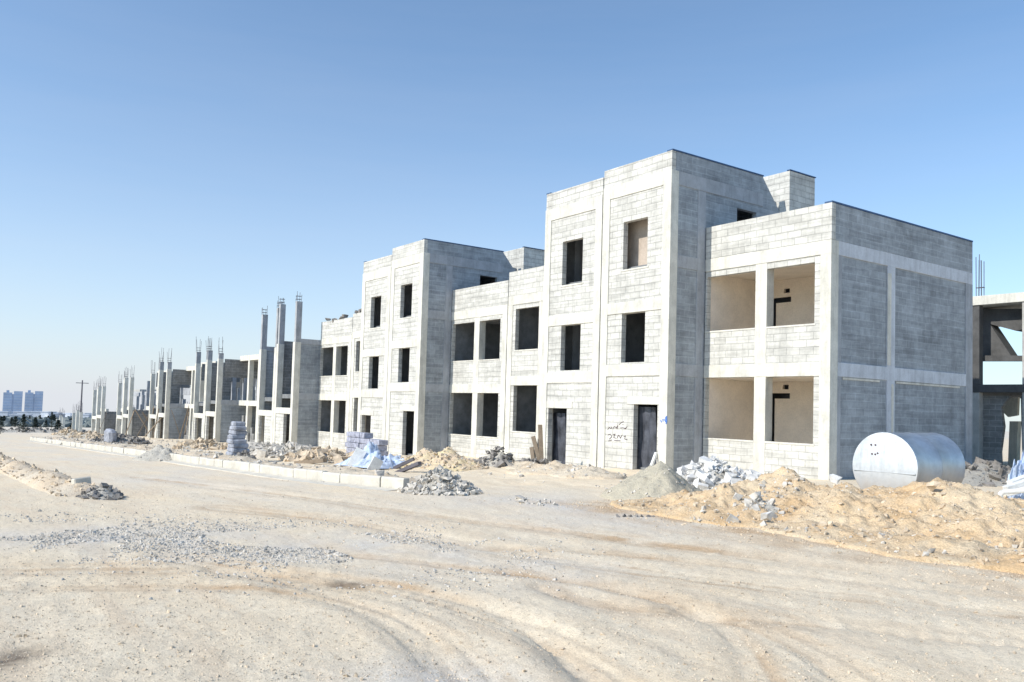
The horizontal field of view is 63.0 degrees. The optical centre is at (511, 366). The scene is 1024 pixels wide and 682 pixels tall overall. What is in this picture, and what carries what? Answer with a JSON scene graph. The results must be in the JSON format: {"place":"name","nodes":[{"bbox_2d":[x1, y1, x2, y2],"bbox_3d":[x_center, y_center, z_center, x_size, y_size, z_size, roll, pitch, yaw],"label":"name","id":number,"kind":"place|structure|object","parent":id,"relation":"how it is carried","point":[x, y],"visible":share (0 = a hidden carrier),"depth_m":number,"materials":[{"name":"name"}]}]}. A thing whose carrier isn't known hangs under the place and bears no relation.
{"place":"outdoors","nodes":[
{"label":"outdoors","id":0,"kind":"place"},
{"bbox_2d":[0,411,12,415],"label":"distant building","id":1,"kind":"structure","parent":0,"point":[4,413],"depth_m":774.83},
{"bbox_2d":[2,390,22,412],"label":"tower block","id":2,"kind":"structure","parent":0,"point":[12,402],"depth_m":1106.14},
{"bbox_2d":[24,390,42,411],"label":"tower block","id":3,"kind":"structure","parent":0,"point":[33,402],"depth_m":1118.38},
{"bbox_2d":[0,426,1023,681],"bbox_3d":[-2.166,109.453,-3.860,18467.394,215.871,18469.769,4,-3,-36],"label":"dirt ground","id":4,"kind":"structure","parent":0,"point":[830,632],"depth_m":7.35,"materials":[{"name":"soil"}]},
{"bbox_2d":[0,416,4,433],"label":"pine tree","id":5,"kind":"object","parent":4,"relation":"on","point":[1,422],"visible":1,"depth_m":89.42,"materials":[{"name":"green plant"}]},
{"bbox_2d":[10,416,19,425],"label":"pine tree","id":6,"kind":"object","parent":4,"relation":"on","point":[15,419],"visible":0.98,"depth_m":162.92,"materials":[{"name":"green plant"}]},
{"bbox_2d":[9,414,32,416],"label":"distant building","id":7,"kind":"structure","parent":4,"relation":"on","point":[19,415],"depth_m":747.44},
{"bbox_2d":[19,414,29,432],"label":"pine tree","id":8,"kind":"object","parent":4,"relation":"on","point":[23,418],"visible":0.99,"depth_m":103.38,"materials":[{"name":"green plant"}]},
{"bbox_2d":[26,411,40,416],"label":"distant building","id":9,"kind":"structure","parent":4,"relation":"on","point":[36,413],"depth_m":777.37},
{"bbox_2d":[30,417,39,428],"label":"pine tree","id":10,"kind":"object","parent":4,"relation":"on","point":[35,424],"visible":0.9,"depth_m":108.33,"materials":[{"name":"green plant"}]},
{"bbox_2d":[0,426,87,432],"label":"brush bank","id":11,"kind":"structure","parent":4,"relation":"on","point":[33,430],"depth_m":106.09,"materials":[{"name":"plant"}]},
{"bbox_2d":[0,416,95,427],"bbox_3d":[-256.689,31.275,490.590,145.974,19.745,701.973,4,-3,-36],"label":"scrub","id":12,"kind":"object","parent":4,"relation":"on","point":[86,423],"visible":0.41,"depth_m":179.30,"materials":[{"name":"plant"}]},
{"bbox_2d":[40,411,55,416],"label":"distant building","id":13,"kind":"structure","parent":4,"relation":"on","point":[42,414],"depth_m":769.86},
{"bbox_2d":[0,452,98,496],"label":"dirt windrow","id":14,"kind":"object","parent":4,"relation":"on","point":[55,482],"visible":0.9,"depth_m":16.54,"materials":[{"name":"soil"}]},
{"bbox_2d":[47,412,55,428],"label":"pine tree","id":15,"kind":"object","parent":4,"relation":"on","point":[51,421],"visible":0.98,"depth_m":153.02,"materials":[{"name":"green plant"}]},
{"bbox_2d":[50,420,63,429],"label":"pine tree","id":16,"kind":"object","parent":4,"relation":"on","point":[58,424],"visible":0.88,"depth_m":113.95,"materials":[{"name":"green plant"}]},
{"bbox_2d":[59,409,64,427],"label":"concrete frame","id":17,"kind":"object","parent":4,"relation":"on","point":[62,419],"visible":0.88,"depth_m":118.48,"materials":[{"name":"concrete"}]},
{"bbox_2d":[51,427,81,435],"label":"rubble heap","id":18,"kind":"object","parent":4,"relation":"on","point":[65,432],"visible":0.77,"depth_m":84.12,"materials":[{"name":"beige stone"}]},
{"bbox_2d":[72,405,78,429],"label":"concrete frame","id":19,"kind":"object","parent":4,"relation":"on","point":[73,420],"visible":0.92,"depth_m":111.09,"materials":[{"name":"concrete"}]},
{"bbox_2d":[75,404,82,430],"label":"concrete frame","id":20,"kind":"object","parent":4,"relation":"on","point":[79,422],"visible":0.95,"depth_m":108.59,"materials":[{"name":"concrete"}]},
{"bbox_2d":[71,476,91,483],"bbox_3d":[-7.800,2.180,15.140,0.203,0.378,0.330,-1,-4,39],"label":"broken kerb block","id":21,"kind":"object","parent":4,"relation":"on","point":[81,480],"depth_m":15.08,"materials":[{"name":"concrete"}]},
{"bbox_2d":[80,380,88,411],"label":"utility pole","id":22,"kind":"object","parent":4,"relation":"on","point":[81,395],"visible":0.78,"depth_m":131.26,"materials":[{"name":"metal"}]},
{"bbox_2d":[68,430,102,438],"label":"rubble heap","id":23,"kind":"object","parent":4,"relation":"on","point":[89,434],"visible":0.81,"depth_m":69.14,"materials":[{"name":"stone"}]},
{"bbox_2d":[75,483,123,499],"bbox_3d":[-6.941,2.123,14.107,0.740,0.338,1.408,4,-3,-36],"label":"asphalt rubble","id":24,"kind":"object","parent":4,"relation":"on","point":[104,491],"visible":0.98,"depth_m":13.93,"materials":[{"name":"grey stone"}]},
{"bbox_2d":[90,433,123,441],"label":"rubble heap","id":25,"kind":"object","parent":4,"relation":"on","point":[102,437],"visible":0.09,"depth_m":53.85,"materials":[{"name":"grey stone"}]},
{"bbox_2d":[104,428,116,442],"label":"white sack","id":26,"kind":"object","parent":4,"relation":"on","point":[110,435],"visible":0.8,"depth_m":51.25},
{"bbox_2d":[91,384,155,431],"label":"concrete frame","id":27,"kind":"object","parent":4,"relation":"on","point":[94,408],"visible":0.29,"depth_m":99.53,"materials":[{"name":"concrete"}]},
{"bbox_2d":[96,376,156,433],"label":"concrete frame","id":28,"kind":"object","parent":4,"relation":"on","point":[109,421],"visible":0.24,"depth_m":95.36,"materials":[{"name":"concrete"}]},
{"bbox_2d":[101,434,152,444],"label":"rubble heap","id":29,"kind":"object","parent":4,"relation":"on","point":[129,439],"visible":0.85,"depth_m":51.68,"materials":[{"name":"grey soil"}]},
{"bbox_2d":[132,444,173,461],"bbox_3d":[-12.113,3.028,28.684,1.670,0.717,2.261,4,-3,-36],"label":"gravel heap","id":30,"kind":"object","parent":4,"relation":"on","point":[159,453],"visible":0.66,"depth_m":28.17,"materials":[{"name":"gravel"}]},
{"bbox_2d":[116,370,190,432],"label":"concrete frame","id":31,"kind":"object","parent":4,"relation":"on","point":[119,415],"visible":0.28,"depth_m":87.71,"materials":[{"name":"concrete"}]},
{"bbox_2d":[121,366,190,436],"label":"concrete frame","id":32,"kind":"object","parent":4,"relation":"on","point":[135,425],"visible":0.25,"depth_m":83.75,"materials":[{"name":"concrete"}]},
{"bbox_2d":[173,454,182,460],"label":"kerb block","id":33,"kind":"structure","parent":4,"relation":"on","point":[175,457],"depth_m":27.57,"materials":[{"name":"concrete"}]},
{"bbox_2d":[179,455,188,461],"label":"kerb block","id":34,"kind":"structure","parent":4,"relation":"on","point":[181,458],"depth_m":26.94,"materials":[{"name":"concrete"}]},
{"bbox_2d":[179,406,188,438],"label":"timber prop","id":35,"kind":"object","parent":4,"relation":"on","point":[184,422],"visible":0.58,"depth_m":70.80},
{"bbox_2d":[185,456,192,462],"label":"kerb block","id":36,"kind":"structure","parent":4,"relation":"on","point":[188,459],"depth_m":26.38,"materials":[{"name":"concrete"}]},
{"bbox_2d":[148,358,240,437],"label":"concrete frame","id":37,"kind":"object","parent":4,"relation":"on","point":[151,423],"visible":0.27,"depth_m":75.96,"materials":[{"name":"concrete"}]},
{"bbox_2d":[192,456,199,463],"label":"kerb block","id":38,"kind":"structure","parent":4,"relation":"on","point":[195,459],"depth_m":25.75,"materials":[{"name":"concrete"}]},
{"bbox_2d":[172,437,227,449],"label":"rubble heap","id":39,"kind":"object","parent":4,"relation":"on","point":[200,443],"visible":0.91,"depth_m":42.17,"materials":[{"name":"beige stone"}]},
{"bbox_2d":[199,457,206,464],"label":"kerb block","id":40,"kind":"structure","parent":4,"relation":"on","point":[202,460],"depth_m":25.21,"materials":[{"name":"concrete"}]},
{"bbox_2d":[156,348,254,438],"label":"concrete frame","id":41,"kind":"object","parent":4,"relation":"on","point":[170,382],"visible":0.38,"depth_m":71.80,"materials":[{"name":"concrete"}]},
{"bbox_2d":[206,458,214,465],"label":"kerb block","id":42,"kind":"structure","parent":4,"relation":"on","point":[209,461],"depth_m":24.60,"materials":[{"name":"concrete"}]},
{"bbox_2d":[28,440,397,490],"bbox_3d":[-17.745,3.782,36.301,0.672,1.760,51.013,4,-4,-37],"label":"gutter strip","id":43,"kind":"object","parent":4,"relation":"on","point":[269,475],"visible":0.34,"depth_m":21.34,"materials":[{"name":"concrete"}]},
{"bbox_2d":[214,459,223,466],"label":"kerb block","id":44,"kind":"structure","parent":4,"relation":"on","point":[218,462],"depth_m":23.93,"materials":[{"name":"concrete"}]},
{"bbox_2d":[192,336,255,439],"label":"concrete frame","id":45,"kind":"object","parent":4,"relation":"on","point":[198,402],"visible":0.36,"depth_m":64.28,"materials":[{"name":"concrete"}]},
{"bbox_2d":[223,460,230,467],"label":"kerb block","id":46,"kind":"structure","parent":4,"relation":"on","point":[226,463],"depth_m":23.41,"materials":[{"name":"concrete"}]},
{"bbox_2d":[203,337,258,441],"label":"concrete frame","id":47,"kind":"object","parent":4,"relation":"on","point":[222,410],"visible":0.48,"depth_m":60.10,"materials":[{"name":"concrete"}]},
{"bbox_2d":[46,436,425,484],"bbox_3d":[-17.339,3.749,37.930,2.610,1.843,50.105,4,-3,-36],"label":"curb","id":48,"kind":"object","parent":4,"relation":"on","point":[220,455],"visible":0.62,"depth_m":26.36,"materials":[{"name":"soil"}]},
{"bbox_2d":[231,460,244,469],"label":"kerb block","id":49,"kind":"structure","parent":48,"relation":"on","point":[235,464],"depth_m":22.78,"materials":[{"name":"concrete"}]},
{"bbox_2d":[293,468,307,478],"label":"kerb block","id":50,"kind":"structure","parent":48,"relation":"on","point":[300,473],"depth_m":19.16,"materials":[{"name":"concrete"}]},
{"bbox_2d":[226,421,249,454],"bbox_3d":[-9.510,2.589,28.969,0.711,1.381,0.818,4,-3,-36],"label":"sack stack","id":51,"kind":"object","parent":4,"relation":"on","point":[236,441],"visible":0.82,"depth_m":28.75,"materials":[{"name":"plastic"}]},
{"bbox_2d":[240,462,252,470],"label":"kerb block","id":52,"kind":"structure","parent":4,"relation":"on","point":[244,466],"depth_m":22.09,"materials":[{"name":"concrete"}]},
{"bbox_2d":[237,449,255,458],"bbox_3d":[-9.079,3.061,28.409,0.977,0.512,1.159,4,-3,-36],"label":"dark rubble","id":53,"kind":"object","parent":4,"relation":"on","point":[243,452],"visible":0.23,"depth_m":28.35,"materials":[{"name":"grey stone"}]},
{"bbox_2d":[249,463,260,471],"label":"kerb block","id":54,"kind":"structure","parent":4,"relation":"on","point":[254,467],"depth_m":21.55,"materials":[{"name":"concrete"}]},
{"bbox_2d":[247,441,284,453],"bbox_3d":[-11.015,3.686,37.345,2.900,0.710,5.584,4,-3,-36],"label":"rubble heap","id":55,"kind":"object","parent":4,"relation":"on","point":[253,446],"visible":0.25,"depth_m":36.74,"materials":[{"name":"grey soil"}]},
{"bbox_2d":[259,464,273,473],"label":"kerb block","id":56,"kind":"structure","parent":4,"relation":"on","point":[264,468],"depth_m":20.95,"materials":[{"name":"concrete"}]},
{"bbox_2d":[256,301,281,443],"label":"concrete frame","id":57,"kind":"object","parent":4,"relation":"on","point":[266,395],"visible":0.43,"depth_m":52.39,"materials":[{"name":"concrete"}]},
{"bbox_2d":[270,466,281,475],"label":"kerb block","id":58,"kind":"structure","parent":4,"relation":"on","point":[275,470],"depth_m":20.35,"materials":[{"name":"concrete"}]},
{"bbox_2d":[251,440,316,457],"bbox_3d":[-8.654,3.367,33.088,3.035,0.936,5.219,4,-3,-36],"label":"rubble heap","id":59,"kind":"object","parent":4,"relation":"on","point":[274,451],"visible":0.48,"depth_m":32.46,"materials":[{"name":"grey soil"}]},
{"bbox_2d":[281,467,293,476],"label":"kerb block","id":60,"kind":"structure","parent":4,"relation":"on","point":[286,471],"depth_m":19.73,"materials":[{"name":"concrete"}]},
{"bbox_2d":[294,458,326,463],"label":"timber beam","id":61,"kind":"structure","parent":4,"relation":"on","point":[324,460],"depth_m":27.52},
{"bbox_2d":[272,291,352,448],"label":"block house","id":62,"kind":"structure","parent":4,"relation":"on","point":[312,393],"depth_m":48.21,"materials":[{"name":"concrete"}]},
{"bbox_2d":[277,445,353,463],"bbox_3d":[-6.971,3.241,30.250,2.941,0.844,3.956,4,-3,-36],"label":"rubble heap","id":63,"kind":"object","parent":4,"relation":"on","point":[332,455],"visible":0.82,"depth_m":29.42,"materials":[{"name":"stone"}]},
{"bbox_2d":[307,469,327,480],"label":"kerb block","id":64,"kind":"structure","parent":4,"relation":"on","point":[312,474],"depth_m":18.55,"materials":[{"name":"concrete"}]},
{"bbox_2d":[32,436,611,505],"bbox_3d":[-17.985,4.469,46.705,8.743,2.405,75.048,4,-3,-36],"label":"builders rubble","id":65,"kind":"object","parent":4,"relation":"on","point":[520,498],"visible":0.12,"depth_m":23.07,"materials":[{"name":"concrete"}]},
{"bbox_2d":[0,503,656,609],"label":"gravel","id":66,"kind":"structure","parent":4,"relation":"on","point":[127,539],"depth_m":9.32,"materials":[{"name":"gravel"}]},
{"bbox_2d":[322,472,340,482],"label":"kerb block","id":67,"kind":"structure","parent":4,"relation":"on","point":[330,476],"depth_m":17.99,"materials":[{"name":"concrete"}]},
{"bbox_2d":[340,473,360,484],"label":"kerb block","id":68,"kind":"structure","parent":4,"relation":"on","point":[346,478],"depth_m":17.45,"materials":[{"name":"concrete"}]},
{"bbox_2d":[347,447,365,465],"bbox_3d":[-4.762,2.808,25.604,0.587,0.708,0.030,2,-3,-6],"label":"white board","id":69,"kind":"object","parent":4,"relation":"on","point":[358,455],"visible":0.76,"depth_m":25.59,"materials":[{"name":"paint"}]},
{"bbox_2d":[345,432,387,455],"bbox_3d":[-5.596,3.048,32.012,0.431,1.010,2.921,4,-3,-36],"label":"block stack","id":70,"kind":"object","parent":4,"relation":"on","point":[360,440],"visible":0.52,"depth_m":31.98,"materials":[{"name":"concrete"}]},
{"bbox_2d":[334,441,403,468],"bbox_3d":[-4.147,2.729,25.947,1.770,0.807,3.122,4,-3,-36],"label":"blue tarpaulin","id":71,"kind":"object","parent":4,"relation":"on","point":[371,449],"visible":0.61,"depth_m":25.50,"materials":[{"name":"plastic"}]},
{"bbox_2d":[367,456,382,469],"bbox_3d":[-3.975,2.884,24.161,0.542,0.603,0.030,4,-3,-34],"label":"white board","id":72,"kind":"object","parent":71,"relation":"on","point":[375,463],"visible":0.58,"depth_m":24.16,"materials":[{"name":"paint"}]},
{"bbox_2d":[348,255,391,439],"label":"block house","id":73,"kind":"structure","parent":4,"relation":"on","point":[369,373],"depth_m":40.18,"materials":[{"name":"concrete"}]},
{"bbox_2d":[359,474,381,486],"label":"kerb block","id":74,"kind":"structure","parent":4,"relation":"on","point":[369,480],"depth_m":16.88,"materials":[{"name":"concrete"}]},
{"bbox_2d":[381,476,408,488],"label":"kerb block","id":75,"kind":"structure","parent":4,"relation":"on","point":[392,482],"depth_m":16.33,"materials":[{"name":"concrete"}]},
{"bbox_2d":[393,457,414,468],"bbox_3d":[-3.148,2.820,24.346,0.627,0.377,0.160,1,-3,11],"label":"dark timber","id":76,"kind":"object","parent":4,"relation":"on","point":[404,463],"visible":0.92,"depth_m":24.27,"materials":[{"name":"wood"}]},
{"bbox_2d":[394,461,421,471],"bbox_3d":[-2.936,2.812,22.852,1.047,0.497,0.160,0,-3,31],"label":"dark timber","id":77,"kind":"object","parent":4,"relation":"on","point":[412,466],"visible":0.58,"depth_m":22.69,"materials":[{"name":"wood"}]},
{"bbox_2d":[397,464,482,495],"bbox_3d":[-1.346,2.175,15.820,1.501,0.648,1.883,4,-3,-36],"label":"stone pile","id":78,"kind":"object","parent":4,"relation":"on","point":[439,480],"visible":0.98,"depth_m":15.44,"materials":[{"name":"grey stone"}]},
{"bbox_2d":[400,447,488,470],"bbox_3d":[-2.307,2.842,25.256,2.600,0.911,3.496,4,-3,-36],"label":"sand heap","id":79,"kind":"object","parent":4,"relation":"on","point":[450,458],"visible":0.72,"depth_m":24.55,"materials":[{"name":"sand"}]},
{"bbox_2d":[385,238,544,457],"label":"block house","id":80,"kind":"structure","parent":4,"relation":"on","point":[447,357],"depth_m":36.71,"materials":[{"name":"concrete"}]},
{"bbox_2d":[473,446,519,467],"bbox_3d":[-0.415,2.916,26.383,1.777,0.810,2.036,4,-3,-36],"label":"dark rubble","id":81,"kind":"object","parent":4,"relation":"on","point":[497,458],"visible":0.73,"depth_m":26.02,"materials":[{"name":"grey stone"}]},
{"bbox_2d":[0,484,1023,681],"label":"grit","id":82,"kind":"object","parent":4,"relation":"on","point":[337,648],"visible":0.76,"depth_m":6.52,"materials":[{"name":"gravel"}]},
{"bbox_2d":[0,464,1023,681],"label":"scattered stones","id":83,"kind":"object","parent":4,"relation":"on","point":[354,656],"visible":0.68,"depth_m":6.33,"materials":[{"name":"stone"}]},
{"bbox_2d":[520,425,548,464],"bbox_3d":[0.675,2.566,26.716,1.312,1.462,1.282,4,-4,-43],"label":"scrap pile","id":84,"kind":"object","parent":4,"relation":"on","point":[536,453],"visible":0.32,"depth_m":26.44,"materials":[{"name":"wood"}]},
{"bbox_2d":[504,177,603,466],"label":"block house","id":85,"kind":"structure","parent":4,"relation":"on","point":[553,335],"depth_m":28.64,"materials":[{"name":"concrete"}]},
{"bbox_2d":[553,413,565,463],"bbox_3d":[1.554,2.567,28.773,0.154,1.945,0.970,4,-3,-36],"label":"door","id":86,"kind":"structure","parent":85,"relation":"hanging from","point":[559,444],"depth_m":28.70,"materials":[{"name":"metal"}]},
{"bbox_2d":[500,460,626,479],"bbox_3d":[1.035,2.913,23.651,2.591,0.637,6.536,3,-3,-24],"label":"dust heap","id":87,"kind":"object","parent":4,"relation":"on","point":[556,468],"visible":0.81,"depth_m":22.26,"materials":[{"name":"sand"}]},
{"bbox_2d":[600,461,701,500],"bbox_3d":[2.769,2.216,15.966,2.500,0.851,2.565,4,-3,-36],"label":"sand heap","id":88,"kind":"object","parent":4,"relation":"on","point":[659,479],"visible":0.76,"depth_m":15.30,"materials":[{"name":"sand"}]},
{"bbox_2d":[650,452,657,465],"bbox_3d":[4.039,2.858,24.166,0.489,0.764,0.075,4,-4,-44],"label":"leaning plank","id":89,"kind":"object","parent":4,"relation":"on","point":[653,458],"visible":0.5,"depth_m":24.22,"materials":[{"name":"white paint"}]},
{"bbox_2d":[676,455,762,490],"bbox_3d":[4.441,2.373,18.162,2.766,0.886,3.416,4,-3,-36],"label":"block rubble","id":90,"kind":"object","parent":4,"relation":"on","point":[705,473],"visible":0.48,"depth_m":17.71,"materials":[{"name":"grey concrete"}]},
{"bbox_2d":[730,478,740,483],"bbox_3d":[4.369,2.277,16.338,0.199,0.190,0.175,1,-3,5],"label":"loose block","id":91,"kind":"object","parent":90,"relation":"on","point":[734,480],"depth_m":16.32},
{"bbox_2d":[720,491,790,521],"bbox_3d":[3.824,2.193,12.941,1.251,0.515,1.656,4,-3,-36],"label":"mound rubble","id":92,"kind":"object","parent":4,"relation":"on","point":[755,497],"visible":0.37,"depth_m":12.81,"materials":[{"name":"concrete"}]},
{"bbox_2d":[519,500,1023,594],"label":"soil crumbs","id":93,"kind":"object","parent":4,"relation":"on","point":[950,570],"visible":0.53,"depth_m":10.63,"materials":[{"name":"soil"}]},
{"bbox_2d":[597,149,972,479],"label":"block house","id":94,"kind":"structure","parent":4,"relation":"on","point":[757,322],"depth_m":24.64,"materials":[{"name":"concrete"}]},
{"bbox_2d":[607,421,626,440],"bbox_3d":[3.252,1.999,25.799,0.022,0.638,0.898,4,-3,-36],"label":"spray graffiti","id":95,"kind":"object","parent":94,"relation":"attached to","point":[614,434],"visible":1,"depth_m":25.79,"materials":[{"name":"black paint"}]},
{"bbox_2d":[637,407,655,468],"bbox_3d":[4.035,2.221,25.219,0.154,2.011,0.907,4,-3,-36],"label":"plastic sheet","id":96,"kind":"object","parent":94,"relation":"hanging from","point":[646,444],"visible":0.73,"depth_m":25.23,"materials":[{"name":"plastic"}]},
{"bbox_2d":[610,466,1023,552],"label":"soil mound","id":97,"kind":"object","parent":4,"relation":"on","point":[965,511],"visible":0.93,"depth_m":12.31,"materials":[{"name":"sand"}]},
{"bbox_2d":[761,511,771,520],"bbox_3d":[3.695,2.168,12.152,0.122,0.147,0.139,4,-3,-36],"label":"loose block","id":98,"kind":"object","parent":97,"relation":"on","point":[766,516],"depth_m":12.12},
{"bbox_2d":[926,481,940,490],"bbox_3d":[6.257,1.777,12.408,0.132,0.172,0.191,2,-3,-17],"label":"loose block","id":99,"kind":"object","parent":97,"relation":"on","point":[932,485],"depth_m":12.39,"materials":[{"name":"stone"}]},
{"bbox_2d":[829,474,841,483],"bbox_3d":[6.397,2.216,16.502,0.247,0.192,0.188,0,-3,24],"label":"loose block","id":100,"kind":"object","parent":4,"relation":"on","point":[834,478],"depth_m":16.46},
{"bbox_2d":[756,520,1023,574],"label":"soil mound","id":101,"kind":"object","parent":4,"relation":"on","point":[937,549],"visible":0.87,"depth_m":10.06,"materials":[{"name":"soil"}]},
{"bbox_2d":[853,432,964,488],"bbox_3d":[8.022,2.008,16.883,1.883,1.362,1.362,4,-3,-36],"label":"water tank","id":102,"kind":"object","parent":4,"relation":"on","point":[892,459],"visible":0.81,"depth_m":16.37,"materials":[{"name":"silver metal"}]},
{"bbox_2d":[962,457,1010,486],"bbox_3d":[13.200,2.961,23.427,7.299,0.803,3.580,4,-3,-36],"label":"dark rubble","id":103,"kind":"object","parent":4,"relation":"on","point":[979,472],"visible":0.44,"depth_m":22.31,"materials":[{"name":"grey soil"}]},
{"bbox_2d":[972,254,1023,464],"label":"frame building","id":104,"kind":"structure","parent":4,"relation":"on","point":[992,404],"depth_m":30.92,"materials":[{"name":"concrete"}]},
{"bbox_2d":[997,488,1023,496],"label":"white pipe frame","id":105,"kind":"object","parent":4,"relation":"on","point":[1001,493],"visible":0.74,"depth_m":15.01,"materials":[{"name":"paint"}]},
{"bbox_2d":[1002,479,1023,488],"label":"white plank","id":106,"kind":"object","parent":105,"relation":"on","point":[1016,484],"visible":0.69,"depth_m":15.39,"materials":[{"name":"paint"}]},
{"bbox_2d":[1007,452,1023,498],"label":"blue sheet","id":107,"kind":"object","parent":4,"relation":"on","point":[1017,470],"visible":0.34,"depth_m":16.07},
{"bbox_2d":[1006,474,1023,483],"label":"white plank","id":108,"kind":"object","parent":107,"relation":"on","point":[1021,477],"visible":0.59,"depth_m":15.85,"materials":[{"name":"paint"}]},
{"bbox_2d":[0,0,1023,431],"label":"sky","id":109,"kind":"structure","parent":0,"point":[171,171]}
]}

